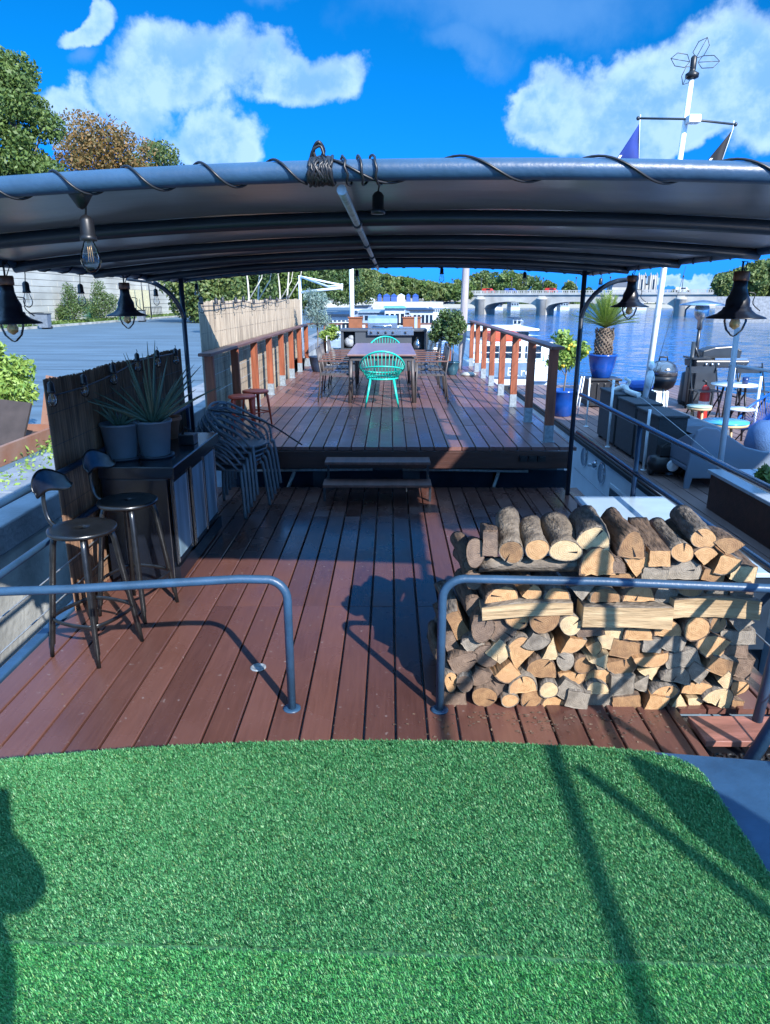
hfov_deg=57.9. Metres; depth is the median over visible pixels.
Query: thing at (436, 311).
moored houseboat
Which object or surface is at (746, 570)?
firewood log
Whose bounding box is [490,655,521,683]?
firewood log
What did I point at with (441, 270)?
string bulb
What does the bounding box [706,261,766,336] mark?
pendant lamp
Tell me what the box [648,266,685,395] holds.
stay wire
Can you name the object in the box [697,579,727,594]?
firewood log
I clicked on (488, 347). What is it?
window
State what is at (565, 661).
firewood log
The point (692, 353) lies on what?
folded parasol
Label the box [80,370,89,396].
string bulb
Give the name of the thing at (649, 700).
firewood log
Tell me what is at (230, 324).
reed screen
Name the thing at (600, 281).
string bulb
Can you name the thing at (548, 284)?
riverside tree
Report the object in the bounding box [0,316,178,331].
kerb
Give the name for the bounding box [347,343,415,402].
dining table
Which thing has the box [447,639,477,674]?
firewood log
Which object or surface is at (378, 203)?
string bulb
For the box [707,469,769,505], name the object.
platform boards
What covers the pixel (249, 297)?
birch tree
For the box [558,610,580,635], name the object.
firewood log
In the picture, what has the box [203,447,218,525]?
door
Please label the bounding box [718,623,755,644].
firewood log
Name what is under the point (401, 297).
market tent
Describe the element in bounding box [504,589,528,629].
firewood log
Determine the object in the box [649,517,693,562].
firewood log
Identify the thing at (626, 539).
firewood log
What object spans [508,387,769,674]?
barge
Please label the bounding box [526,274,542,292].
riverside tree
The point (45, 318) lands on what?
waste bin
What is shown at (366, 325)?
end balustrade
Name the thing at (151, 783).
artificial grass
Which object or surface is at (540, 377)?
cabin cruiser
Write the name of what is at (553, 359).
balustrade
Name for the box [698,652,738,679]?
firewood log
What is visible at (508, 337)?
dinghy
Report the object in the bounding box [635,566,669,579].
firewood log
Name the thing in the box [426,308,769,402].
water
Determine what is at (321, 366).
dining armchair
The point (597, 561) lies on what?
firewood log
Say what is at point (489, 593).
firewood log
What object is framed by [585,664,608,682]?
firewood log
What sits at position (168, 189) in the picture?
string light cable
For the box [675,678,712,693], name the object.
firewood log
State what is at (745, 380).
blue mug
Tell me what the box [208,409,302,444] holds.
power cable
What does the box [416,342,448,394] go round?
dining armchair
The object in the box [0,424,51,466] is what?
rusty tank
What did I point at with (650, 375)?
tied cover
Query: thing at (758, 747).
guard rail
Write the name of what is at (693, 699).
firewood log
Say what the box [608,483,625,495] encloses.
window frame
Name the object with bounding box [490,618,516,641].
firewood log
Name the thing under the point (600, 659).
firewood log
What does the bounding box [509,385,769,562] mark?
barge deck
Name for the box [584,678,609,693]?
firewood log
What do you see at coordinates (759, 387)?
white stanchion
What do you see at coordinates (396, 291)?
plane tree
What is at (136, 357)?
string bulb
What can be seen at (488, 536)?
firewood log
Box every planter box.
[348,317,362,327]
[402,317,421,327]
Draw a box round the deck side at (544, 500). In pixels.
[523,488,769,713]
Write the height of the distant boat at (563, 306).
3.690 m
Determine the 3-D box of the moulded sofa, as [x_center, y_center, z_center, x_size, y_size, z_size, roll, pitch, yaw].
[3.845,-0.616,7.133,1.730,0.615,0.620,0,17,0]
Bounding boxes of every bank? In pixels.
[324,301,442,308]
[713,296,769,322]
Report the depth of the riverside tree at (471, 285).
312.24 m
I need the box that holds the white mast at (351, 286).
[349,269,353,316]
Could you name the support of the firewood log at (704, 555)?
on the firewood log at (691, 569)
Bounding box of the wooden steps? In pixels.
[322,457,431,500]
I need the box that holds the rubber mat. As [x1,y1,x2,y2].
[682,716,769,760]
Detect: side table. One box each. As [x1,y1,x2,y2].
[687,404,711,419]
[702,417,749,436]
[711,382,758,418]
[729,406,755,440]
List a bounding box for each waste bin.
[28,313,38,325]
[36,313,52,328]
[136,310,145,321]
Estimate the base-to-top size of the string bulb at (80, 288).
0.250 m
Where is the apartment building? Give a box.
[606,282,626,291]
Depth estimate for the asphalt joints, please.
26.40 m
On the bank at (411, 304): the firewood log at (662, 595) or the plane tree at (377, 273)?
the plane tree at (377, 273)
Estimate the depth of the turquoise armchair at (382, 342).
14.13 m
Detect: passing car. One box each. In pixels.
[482,288,494,292]
[504,288,516,292]
[544,288,557,292]
[676,287,688,291]
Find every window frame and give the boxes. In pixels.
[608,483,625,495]
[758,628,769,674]
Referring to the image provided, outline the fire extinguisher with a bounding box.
[697,379,712,418]
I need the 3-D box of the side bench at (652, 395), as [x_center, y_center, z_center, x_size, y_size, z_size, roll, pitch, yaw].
[3.520,-1.406,9.765,0.400,0.590,0.350,0,17,0]
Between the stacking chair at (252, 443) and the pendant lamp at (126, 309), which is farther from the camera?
the stacking chair at (252, 443)
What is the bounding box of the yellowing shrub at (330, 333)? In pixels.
[318,323,339,364]
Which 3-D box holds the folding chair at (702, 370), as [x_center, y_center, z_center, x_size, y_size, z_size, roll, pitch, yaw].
[4.958,-1.857,10.803,0.424,0.862,0.438,0,17,0]
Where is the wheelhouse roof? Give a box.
[646,752,769,871]
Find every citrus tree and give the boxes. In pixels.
[427,308,450,371]
[442,309,467,374]
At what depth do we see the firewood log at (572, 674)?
3.58 m
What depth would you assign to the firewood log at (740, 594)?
3.42 m
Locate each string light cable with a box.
[0,158,307,199]
[0,260,186,282]
[53,353,174,396]
[202,297,286,306]
[203,265,581,279]
[333,154,769,184]
[340,154,382,186]
[592,248,756,275]
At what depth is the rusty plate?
10.38 m
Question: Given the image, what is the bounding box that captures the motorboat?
[507,317,522,325]
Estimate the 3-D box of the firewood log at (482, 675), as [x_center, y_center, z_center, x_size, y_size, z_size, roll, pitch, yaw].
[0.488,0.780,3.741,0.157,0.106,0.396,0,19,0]
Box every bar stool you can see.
[31,468,143,668]
[82,449,178,623]
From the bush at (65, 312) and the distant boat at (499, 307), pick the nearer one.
the bush at (65, 312)
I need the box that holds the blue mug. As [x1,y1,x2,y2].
[742,377,748,383]
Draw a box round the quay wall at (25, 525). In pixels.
[0,330,323,667]
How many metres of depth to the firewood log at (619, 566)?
3.38 m
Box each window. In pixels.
[486,346,498,357]
[505,346,521,357]
[525,346,540,357]
[609,488,618,495]
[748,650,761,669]
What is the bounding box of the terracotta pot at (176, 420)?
[155,396,181,438]
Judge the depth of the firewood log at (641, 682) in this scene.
3.57 m
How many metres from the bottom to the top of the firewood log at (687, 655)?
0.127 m
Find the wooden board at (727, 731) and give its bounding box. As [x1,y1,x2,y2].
[687,716,769,746]
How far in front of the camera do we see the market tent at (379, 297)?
195.17 m
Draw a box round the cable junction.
[68,192,92,209]
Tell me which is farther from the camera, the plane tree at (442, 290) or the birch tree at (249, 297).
the plane tree at (442, 290)
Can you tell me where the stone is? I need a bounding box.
[461,372,476,375]
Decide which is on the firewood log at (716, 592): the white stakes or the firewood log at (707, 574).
the firewood log at (707, 574)
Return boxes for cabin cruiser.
[451,325,552,392]
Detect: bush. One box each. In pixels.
[0,341,39,404]
[54,282,91,320]
[86,278,118,320]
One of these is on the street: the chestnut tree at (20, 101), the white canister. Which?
the chestnut tree at (20, 101)
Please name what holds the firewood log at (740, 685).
on the firewood log at (737, 701)
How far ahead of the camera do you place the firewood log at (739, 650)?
3.52 m
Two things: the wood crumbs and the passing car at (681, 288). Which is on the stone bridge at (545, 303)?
the passing car at (681, 288)
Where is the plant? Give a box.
[754,462,769,482]
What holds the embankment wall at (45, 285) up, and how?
on the quay
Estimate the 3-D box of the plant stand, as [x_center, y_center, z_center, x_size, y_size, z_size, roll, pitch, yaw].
[3.786,-2.136,12.285,0.600,0.474,0.500,0,17,0]
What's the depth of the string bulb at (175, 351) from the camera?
6.60 m
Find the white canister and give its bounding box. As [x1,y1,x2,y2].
[652,390,668,405]
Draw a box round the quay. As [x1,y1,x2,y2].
[0,307,372,470]
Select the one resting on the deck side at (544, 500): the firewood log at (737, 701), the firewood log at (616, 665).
the firewood log at (737, 701)
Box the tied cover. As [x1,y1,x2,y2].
[645,361,654,388]
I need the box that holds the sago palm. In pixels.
[571,289,639,377]
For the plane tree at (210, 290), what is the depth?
61.31 m
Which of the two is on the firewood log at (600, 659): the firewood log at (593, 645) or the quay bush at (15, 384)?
the firewood log at (593, 645)
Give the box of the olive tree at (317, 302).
[302,287,331,371]
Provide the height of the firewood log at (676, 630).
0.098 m
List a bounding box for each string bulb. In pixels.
[22,272,32,307]
[47,377,57,406]
[77,274,85,305]
[79,207,100,272]
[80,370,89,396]
[110,361,117,384]
[134,349,141,371]
[153,282,159,305]
[155,348,160,367]
[173,346,178,364]
[194,281,199,297]
[199,297,204,312]
[214,298,218,312]
[221,295,225,310]
[354,270,359,284]
[371,186,384,214]
[439,268,443,282]
[522,272,526,286]
[598,275,602,292]
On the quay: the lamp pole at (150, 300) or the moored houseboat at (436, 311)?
the lamp pole at (150, 300)
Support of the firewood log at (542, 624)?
on the firewood log at (534, 641)
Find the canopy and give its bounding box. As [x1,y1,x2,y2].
[0,157,769,494]
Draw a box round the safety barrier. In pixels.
[144,306,161,315]
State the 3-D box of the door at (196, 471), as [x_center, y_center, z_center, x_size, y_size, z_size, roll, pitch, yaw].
[-1.488,-0.103,5.581,0.018,0.640,0.415,0,17,0]
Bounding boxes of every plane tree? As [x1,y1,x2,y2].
[158,277,247,322]
[228,273,279,300]
[263,271,318,302]
[297,270,338,313]
[321,268,366,305]
[344,268,381,305]
[373,271,381,296]
[378,272,394,295]
[390,277,400,297]
[395,276,404,294]
[399,275,417,301]
[405,279,421,299]
[419,280,432,301]
[420,283,439,301]
[430,280,446,301]
[436,282,446,301]
[441,282,453,301]
[444,284,461,302]
[468,287,473,299]
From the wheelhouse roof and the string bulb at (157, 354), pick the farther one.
the string bulb at (157, 354)
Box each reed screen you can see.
[43,349,186,610]
[198,299,302,426]
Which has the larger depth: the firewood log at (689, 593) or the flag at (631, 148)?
the flag at (631, 148)
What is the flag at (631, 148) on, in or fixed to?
hanging from the signal mast at (692, 74)
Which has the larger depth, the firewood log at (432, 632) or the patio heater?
the patio heater
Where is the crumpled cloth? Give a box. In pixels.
[611,377,640,397]
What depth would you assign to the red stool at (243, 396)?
8.37 m
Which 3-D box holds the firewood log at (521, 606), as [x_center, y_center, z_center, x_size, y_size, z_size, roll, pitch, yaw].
[0.697,0.467,3.449,0.444,0.087,0.127,-3,17,1]
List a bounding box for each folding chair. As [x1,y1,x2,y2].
[686,363,722,416]
[732,363,769,418]
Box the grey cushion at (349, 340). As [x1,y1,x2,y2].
[344,334,354,346]
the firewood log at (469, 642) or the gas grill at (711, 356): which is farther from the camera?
the gas grill at (711, 356)
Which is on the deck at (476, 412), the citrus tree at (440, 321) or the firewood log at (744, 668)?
the citrus tree at (440, 321)
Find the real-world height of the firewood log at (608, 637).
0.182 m
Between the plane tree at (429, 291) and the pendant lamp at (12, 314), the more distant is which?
the plane tree at (429, 291)
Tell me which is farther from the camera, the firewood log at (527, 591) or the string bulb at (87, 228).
the firewood log at (527, 591)
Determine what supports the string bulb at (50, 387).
hanging from the string light cable at (105, 377)
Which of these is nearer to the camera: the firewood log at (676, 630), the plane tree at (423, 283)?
the firewood log at (676, 630)
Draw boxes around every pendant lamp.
[0,260,42,341]
[107,275,147,328]
[610,269,648,319]
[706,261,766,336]
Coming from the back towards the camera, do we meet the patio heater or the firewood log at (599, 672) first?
the patio heater
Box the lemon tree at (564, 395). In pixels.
[545,329,590,416]
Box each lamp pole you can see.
[141,282,143,309]
[148,284,151,317]
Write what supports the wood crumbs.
on the deck at (165, 682)
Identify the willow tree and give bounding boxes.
[709,269,733,295]
[733,259,769,295]
[766,258,769,295]
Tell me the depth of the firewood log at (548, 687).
3.55 m
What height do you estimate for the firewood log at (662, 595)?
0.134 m
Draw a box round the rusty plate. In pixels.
[41,375,56,423]
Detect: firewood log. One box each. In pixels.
[428,620,447,661]
[432,602,458,650]
[434,579,468,639]
[436,647,456,692]
[444,673,466,706]
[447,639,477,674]
[450,531,478,571]
[453,548,480,589]
[454,568,481,616]
[456,669,473,691]
[461,616,484,650]
[465,591,494,642]
[466,536,484,567]
[471,662,493,685]
[472,685,497,706]
[474,640,497,666]
[477,571,517,603]
[478,556,576,571]
[479,523,498,556]
[479,595,572,620]
[485,638,509,663]
[485,677,507,697]
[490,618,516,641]
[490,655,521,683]
[495,506,523,563]
[499,684,518,707]
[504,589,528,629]
[506,628,533,668]
[508,656,537,693]
[509,571,541,598]
[519,515,549,560]
[519,685,542,705]
[522,622,550,650]
[524,650,556,677]
[528,615,560,633]
[530,572,570,598]
[536,677,558,697]
[540,511,582,560]
[540,631,557,659]
[541,695,563,707]
[551,625,586,653]
[554,659,581,699]
[556,649,574,670]
[556,662,587,683]
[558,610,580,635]
[559,571,594,600]
[564,682,590,708]
[567,588,604,636]
[568,505,609,549]
[568,518,616,575]
[573,650,594,673]
[576,598,673,629]
[580,645,608,668]
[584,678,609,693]
[585,574,619,602]
[585,636,601,654]
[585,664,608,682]
[588,693,613,707]
[596,627,624,649]
[600,507,645,558]
[601,567,634,577]
[606,649,636,673]
[606,672,635,695]
[607,638,641,659]
[610,548,625,573]
[611,688,640,708]
[612,577,654,601]
[621,551,648,576]
[622,627,653,640]
[627,517,670,566]
[631,649,668,667]
[633,668,648,692]
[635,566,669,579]
[636,665,659,679]
[638,688,670,709]
[640,636,662,652]
[647,674,679,698]
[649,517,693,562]
[651,579,677,602]
[651,620,681,635]
[656,664,690,684]
[659,633,686,652]
[665,518,717,564]
[665,640,701,668]
[666,557,701,579]
[668,692,686,707]
[669,505,716,547]
[669,579,703,596]
[669,591,761,620]
[673,619,730,659]
[674,617,710,641]
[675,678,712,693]
[681,693,703,704]
[684,661,709,683]
[693,556,724,581]
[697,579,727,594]
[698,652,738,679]
[699,671,733,707]
[706,546,742,574]
[707,617,726,632]
[708,526,744,554]
[712,671,732,690]
[713,696,744,712]
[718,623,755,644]
[723,575,753,597]
[723,644,748,657]
[726,550,757,582]
[726,618,754,631]
[730,676,749,695]
[734,652,755,679]
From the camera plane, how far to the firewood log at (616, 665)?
3.55 m
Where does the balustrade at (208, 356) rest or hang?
on the deck at (476, 412)
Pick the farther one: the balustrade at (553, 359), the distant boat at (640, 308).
the distant boat at (640, 308)
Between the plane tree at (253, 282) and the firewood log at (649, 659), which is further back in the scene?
the plane tree at (253, 282)
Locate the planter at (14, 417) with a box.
[0,399,31,443]
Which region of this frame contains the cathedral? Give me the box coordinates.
[636,272,657,302]
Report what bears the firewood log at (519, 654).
on the firewood log at (506, 671)
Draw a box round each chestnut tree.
[0,44,67,175]
[51,106,159,170]
[124,138,184,166]
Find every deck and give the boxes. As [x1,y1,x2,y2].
[0,487,708,758]
[222,366,576,450]
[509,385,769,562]
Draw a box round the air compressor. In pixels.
[647,442,683,474]
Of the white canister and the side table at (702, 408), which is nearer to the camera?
the side table at (702, 408)
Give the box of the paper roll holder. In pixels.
[414,317,416,327]
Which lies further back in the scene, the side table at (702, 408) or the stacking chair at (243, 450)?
the side table at (702, 408)
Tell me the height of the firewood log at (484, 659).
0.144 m
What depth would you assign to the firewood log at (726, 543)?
3.33 m
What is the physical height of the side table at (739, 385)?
0.589 m
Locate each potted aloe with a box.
[88,343,220,459]
[93,398,141,461]
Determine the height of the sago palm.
1.499 m
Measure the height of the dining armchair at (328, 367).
0.845 m
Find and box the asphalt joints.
[0,320,197,471]
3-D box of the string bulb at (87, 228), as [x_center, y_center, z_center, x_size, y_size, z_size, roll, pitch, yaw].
[-0.838,-0.804,1.956,0.056,0.250,0.056,0,17,0]
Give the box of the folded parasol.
[684,342,699,407]
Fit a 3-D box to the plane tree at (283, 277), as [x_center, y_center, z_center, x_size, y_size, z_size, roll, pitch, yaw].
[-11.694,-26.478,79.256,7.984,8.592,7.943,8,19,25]
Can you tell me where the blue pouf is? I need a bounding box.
[743,420,769,450]
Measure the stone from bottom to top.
0.085 m
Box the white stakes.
[576,376,584,415]
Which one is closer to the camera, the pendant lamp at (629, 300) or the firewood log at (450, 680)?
the firewood log at (450, 680)
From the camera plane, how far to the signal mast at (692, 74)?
8.43 m
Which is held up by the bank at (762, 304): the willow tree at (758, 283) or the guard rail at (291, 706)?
the willow tree at (758, 283)
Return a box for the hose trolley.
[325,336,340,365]
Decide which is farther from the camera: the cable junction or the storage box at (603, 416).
the storage box at (603, 416)
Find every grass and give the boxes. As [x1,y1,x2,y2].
[0,312,187,328]
[0,738,769,965]
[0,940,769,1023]
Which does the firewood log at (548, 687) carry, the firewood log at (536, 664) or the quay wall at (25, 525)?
the firewood log at (536, 664)
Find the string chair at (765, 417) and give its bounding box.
[735,393,769,439]
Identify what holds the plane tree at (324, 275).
on the quay
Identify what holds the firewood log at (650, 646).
on the firewood log at (649, 659)
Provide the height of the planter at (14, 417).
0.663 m
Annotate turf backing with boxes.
[0,741,769,1023]
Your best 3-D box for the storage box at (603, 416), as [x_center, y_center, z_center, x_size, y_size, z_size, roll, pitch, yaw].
[3.055,-1.256,9.135,0.330,0.670,0.726,0,17,0]
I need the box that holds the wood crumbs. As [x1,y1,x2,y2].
[45,499,686,744]
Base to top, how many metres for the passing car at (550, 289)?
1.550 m
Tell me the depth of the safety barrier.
77.35 m
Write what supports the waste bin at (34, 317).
on the quay
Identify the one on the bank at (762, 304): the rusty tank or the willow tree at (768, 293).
the willow tree at (768, 293)
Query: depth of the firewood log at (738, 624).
3.47 m
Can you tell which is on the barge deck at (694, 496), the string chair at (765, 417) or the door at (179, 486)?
the string chair at (765, 417)
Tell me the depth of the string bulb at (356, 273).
7.44 m
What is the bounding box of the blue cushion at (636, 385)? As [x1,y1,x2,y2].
[625,380,653,390]
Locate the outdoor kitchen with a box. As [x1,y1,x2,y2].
[340,328,426,370]
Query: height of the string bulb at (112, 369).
0.181 m
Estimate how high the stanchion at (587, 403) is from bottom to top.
0.712 m
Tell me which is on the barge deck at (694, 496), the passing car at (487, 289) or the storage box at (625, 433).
the storage box at (625, 433)
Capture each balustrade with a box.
[198,324,308,432]
[307,323,471,360]
[469,320,564,442]
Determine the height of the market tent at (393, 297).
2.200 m
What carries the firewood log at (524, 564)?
on the firewood log at (527, 591)
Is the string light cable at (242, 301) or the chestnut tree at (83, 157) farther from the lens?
the chestnut tree at (83, 157)
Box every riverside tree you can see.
[453,277,475,292]
[469,272,489,293]
[476,269,500,287]
[487,270,516,304]
[508,271,529,292]
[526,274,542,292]
[538,279,557,292]
[561,280,577,303]
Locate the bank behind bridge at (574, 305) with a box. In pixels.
[443,303,715,307]
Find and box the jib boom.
[298,275,342,341]
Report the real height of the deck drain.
0.007 m
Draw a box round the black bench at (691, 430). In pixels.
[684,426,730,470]
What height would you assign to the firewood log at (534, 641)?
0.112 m
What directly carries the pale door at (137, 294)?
on the verge
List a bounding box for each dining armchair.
[315,346,352,401]
[319,342,353,390]
[326,339,357,387]
[410,339,441,387]
[414,346,450,402]
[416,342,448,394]
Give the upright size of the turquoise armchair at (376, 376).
0.847 m
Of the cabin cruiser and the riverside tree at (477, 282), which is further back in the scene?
the riverside tree at (477, 282)
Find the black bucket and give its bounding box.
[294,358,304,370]
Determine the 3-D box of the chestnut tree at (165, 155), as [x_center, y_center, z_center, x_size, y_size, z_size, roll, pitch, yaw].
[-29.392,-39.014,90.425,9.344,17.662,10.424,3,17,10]
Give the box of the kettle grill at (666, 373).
[652,356,677,406]
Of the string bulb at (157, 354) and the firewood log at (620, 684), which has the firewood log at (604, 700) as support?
the firewood log at (620, 684)
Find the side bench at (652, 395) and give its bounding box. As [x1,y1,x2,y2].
[637,390,656,400]
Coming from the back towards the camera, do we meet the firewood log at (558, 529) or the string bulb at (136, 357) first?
the string bulb at (136, 357)
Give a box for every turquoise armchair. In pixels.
[359,351,404,407]
[371,336,399,380]
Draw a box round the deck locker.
[574,496,769,649]
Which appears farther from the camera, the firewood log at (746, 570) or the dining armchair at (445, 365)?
the dining armchair at (445, 365)
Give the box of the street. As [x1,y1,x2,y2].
[15,292,168,305]
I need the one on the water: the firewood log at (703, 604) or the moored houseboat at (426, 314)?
the moored houseboat at (426, 314)
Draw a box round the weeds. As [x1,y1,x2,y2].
[0,435,53,490]
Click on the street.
(79, 299)
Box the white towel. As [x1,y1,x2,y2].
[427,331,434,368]
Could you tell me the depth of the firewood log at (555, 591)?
3.43 m
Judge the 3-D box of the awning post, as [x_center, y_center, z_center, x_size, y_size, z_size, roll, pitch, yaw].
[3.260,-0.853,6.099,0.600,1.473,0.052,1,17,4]
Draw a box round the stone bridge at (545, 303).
[331,275,716,315]
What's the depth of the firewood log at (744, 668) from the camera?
3.55 m
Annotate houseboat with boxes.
[0,371,769,743]
[327,311,357,365]
[354,305,371,316]
[357,309,411,327]
[384,306,405,327]
[405,308,436,349]
[429,307,447,320]
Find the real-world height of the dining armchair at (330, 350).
0.845 m
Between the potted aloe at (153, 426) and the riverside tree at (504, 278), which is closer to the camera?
the potted aloe at (153, 426)
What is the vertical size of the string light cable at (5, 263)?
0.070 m
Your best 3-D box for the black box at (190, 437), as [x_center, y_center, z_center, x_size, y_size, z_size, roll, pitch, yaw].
[-1.581,-0.619,5.589,0.120,0.137,0.130,0,17,0]
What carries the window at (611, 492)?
in the barge
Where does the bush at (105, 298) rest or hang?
on the verge
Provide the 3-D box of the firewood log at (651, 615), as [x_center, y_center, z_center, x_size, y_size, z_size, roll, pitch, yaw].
[1.187,0.501,3.454,0.437,0.120,0.143,1,17,0]
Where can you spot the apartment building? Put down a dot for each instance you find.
(620, 286)
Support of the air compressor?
on the barge deck at (694, 496)
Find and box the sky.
[0,0,769,292]
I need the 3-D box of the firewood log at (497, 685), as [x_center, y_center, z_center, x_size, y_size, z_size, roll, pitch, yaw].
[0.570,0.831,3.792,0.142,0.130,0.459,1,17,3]
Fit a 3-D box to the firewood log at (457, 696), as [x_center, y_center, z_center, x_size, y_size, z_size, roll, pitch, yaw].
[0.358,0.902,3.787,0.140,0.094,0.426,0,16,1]
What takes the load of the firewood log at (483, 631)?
on the firewood log at (469, 642)
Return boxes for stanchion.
[584,378,590,426]
[605,380,614,447]
[640,409,651,470]
[753,376,762,422]
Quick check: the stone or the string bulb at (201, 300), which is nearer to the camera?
the string bulb at (201, 300)
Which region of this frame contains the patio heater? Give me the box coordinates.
[677,300,724,404]
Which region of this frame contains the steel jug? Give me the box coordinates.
[413,336,421,349]
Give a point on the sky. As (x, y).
(221, 81)
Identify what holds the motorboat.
on the water
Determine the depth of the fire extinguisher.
10.84 m
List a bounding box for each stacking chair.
[195,423,270,518]
[198,412,276,506]
[198,417,273,512]
[200,406,278,500]
[203,401,281,494]
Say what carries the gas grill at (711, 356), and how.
on the barge deck at (694, 496)
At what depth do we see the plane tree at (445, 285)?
220.16 m
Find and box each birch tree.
[246,275,261,300]
[249,273,271,299]
[262,272,292,298]
[276,271,301,297]
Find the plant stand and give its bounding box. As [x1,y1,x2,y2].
[580,376,621,405]
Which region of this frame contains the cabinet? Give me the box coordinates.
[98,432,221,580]
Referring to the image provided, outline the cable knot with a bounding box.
[306,140,336,187]
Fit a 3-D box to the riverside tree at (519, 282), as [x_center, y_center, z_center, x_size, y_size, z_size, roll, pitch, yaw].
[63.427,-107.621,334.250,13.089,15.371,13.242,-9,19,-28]
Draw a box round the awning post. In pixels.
[717,328,769,468]
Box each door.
[129,290,150,315]
[170,468,193,564]
[188,456,208,544]
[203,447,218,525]
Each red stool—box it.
[228,393,256,432]
[242,389,272,424]
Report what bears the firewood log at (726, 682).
on the firewood log at (717, 694)
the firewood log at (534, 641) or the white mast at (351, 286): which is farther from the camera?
the white mast at (351, 286)
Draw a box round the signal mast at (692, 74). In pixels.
[636,37,737,397]
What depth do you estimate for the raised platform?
5.68 m
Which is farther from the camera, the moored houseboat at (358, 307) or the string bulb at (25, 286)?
the moored houseboat at (358, 307)
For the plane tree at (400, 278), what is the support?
on the bank at (411, 304)
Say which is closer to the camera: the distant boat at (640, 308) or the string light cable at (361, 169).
the string light cable at (361, 169)
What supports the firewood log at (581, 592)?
on the firewood log at (651, 615)
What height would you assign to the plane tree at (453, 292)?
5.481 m
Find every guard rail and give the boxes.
[0,575,300,713]
[431,574,769,759]
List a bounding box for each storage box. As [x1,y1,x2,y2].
[597,387,641,446]
[614,396,662,458]
[633,406,689,473]
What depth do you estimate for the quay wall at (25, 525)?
6.90 m
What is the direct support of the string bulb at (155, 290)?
hanging from the canopy
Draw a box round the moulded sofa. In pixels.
[665,427,769,488]
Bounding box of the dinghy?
[487,329,520,340]
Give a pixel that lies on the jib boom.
(336, 286)
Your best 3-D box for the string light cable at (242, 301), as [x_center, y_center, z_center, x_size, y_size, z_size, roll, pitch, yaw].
[-2.042,-3.396,11.167,0.009,0.134,6.951,0,17,0]
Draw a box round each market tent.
[378,294,381,301]
[383,294,389,301]
[391,294,396,301]
[398,294,404,301]
[406,294,409,301]
[412,294,418,301]
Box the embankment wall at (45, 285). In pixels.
[0,267,179,320]
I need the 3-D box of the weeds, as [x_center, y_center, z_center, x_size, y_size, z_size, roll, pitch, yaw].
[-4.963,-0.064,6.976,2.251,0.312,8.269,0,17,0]
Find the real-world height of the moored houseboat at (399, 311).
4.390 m
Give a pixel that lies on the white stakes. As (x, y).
(581, 392)
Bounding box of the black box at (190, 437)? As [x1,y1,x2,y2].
[178,427,197,444]
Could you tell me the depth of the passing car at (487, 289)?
224.91 m
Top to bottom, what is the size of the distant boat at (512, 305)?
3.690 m
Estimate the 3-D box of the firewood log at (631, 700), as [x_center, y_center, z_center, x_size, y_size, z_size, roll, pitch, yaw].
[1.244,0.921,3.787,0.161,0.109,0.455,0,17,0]
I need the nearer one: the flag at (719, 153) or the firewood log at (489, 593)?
the firewood log at (489, 593)
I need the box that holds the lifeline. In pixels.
[608,380,713,456]
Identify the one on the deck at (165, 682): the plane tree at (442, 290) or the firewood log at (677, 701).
the firewood log at (677, 701)
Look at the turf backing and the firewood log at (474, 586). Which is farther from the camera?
the firewood log at (474, 586)
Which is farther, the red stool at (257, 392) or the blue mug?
the blue mug
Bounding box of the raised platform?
[706,475,769,548]
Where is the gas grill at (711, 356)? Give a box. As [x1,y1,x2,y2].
[682,345,749,405]
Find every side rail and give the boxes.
[0,404,190,653]
[575,393,769,646]
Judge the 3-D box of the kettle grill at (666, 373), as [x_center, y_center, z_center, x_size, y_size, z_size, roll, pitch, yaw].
[3.909,-1.683,9.902,0.420,1.043,0.441,0,17,0]
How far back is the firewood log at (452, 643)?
3.60 m
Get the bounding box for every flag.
[617,114,640,158]
[708,121,733,159]
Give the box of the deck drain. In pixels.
[250,663,265,671]
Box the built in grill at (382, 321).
[368,315,413,334]
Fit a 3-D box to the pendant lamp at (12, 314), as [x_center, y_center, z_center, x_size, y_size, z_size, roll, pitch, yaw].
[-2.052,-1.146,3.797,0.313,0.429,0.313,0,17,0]
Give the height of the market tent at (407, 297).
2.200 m
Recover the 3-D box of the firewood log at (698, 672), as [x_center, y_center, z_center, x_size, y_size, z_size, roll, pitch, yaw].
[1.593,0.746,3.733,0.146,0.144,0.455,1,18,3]
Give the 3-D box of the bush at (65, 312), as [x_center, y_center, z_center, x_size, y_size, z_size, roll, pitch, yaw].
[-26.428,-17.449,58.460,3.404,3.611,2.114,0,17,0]
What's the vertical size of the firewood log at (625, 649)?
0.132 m
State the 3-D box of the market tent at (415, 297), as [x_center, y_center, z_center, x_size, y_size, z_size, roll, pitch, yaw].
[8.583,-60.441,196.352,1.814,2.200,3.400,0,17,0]
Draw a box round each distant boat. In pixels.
[495,304,502,309]
[507,302,519,309]
[557,303,568,309]
[619,302,646,309]
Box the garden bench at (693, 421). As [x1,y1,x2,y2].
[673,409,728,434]
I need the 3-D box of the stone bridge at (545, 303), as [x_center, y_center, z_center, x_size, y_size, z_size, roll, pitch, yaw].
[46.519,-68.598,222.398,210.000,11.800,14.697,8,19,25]

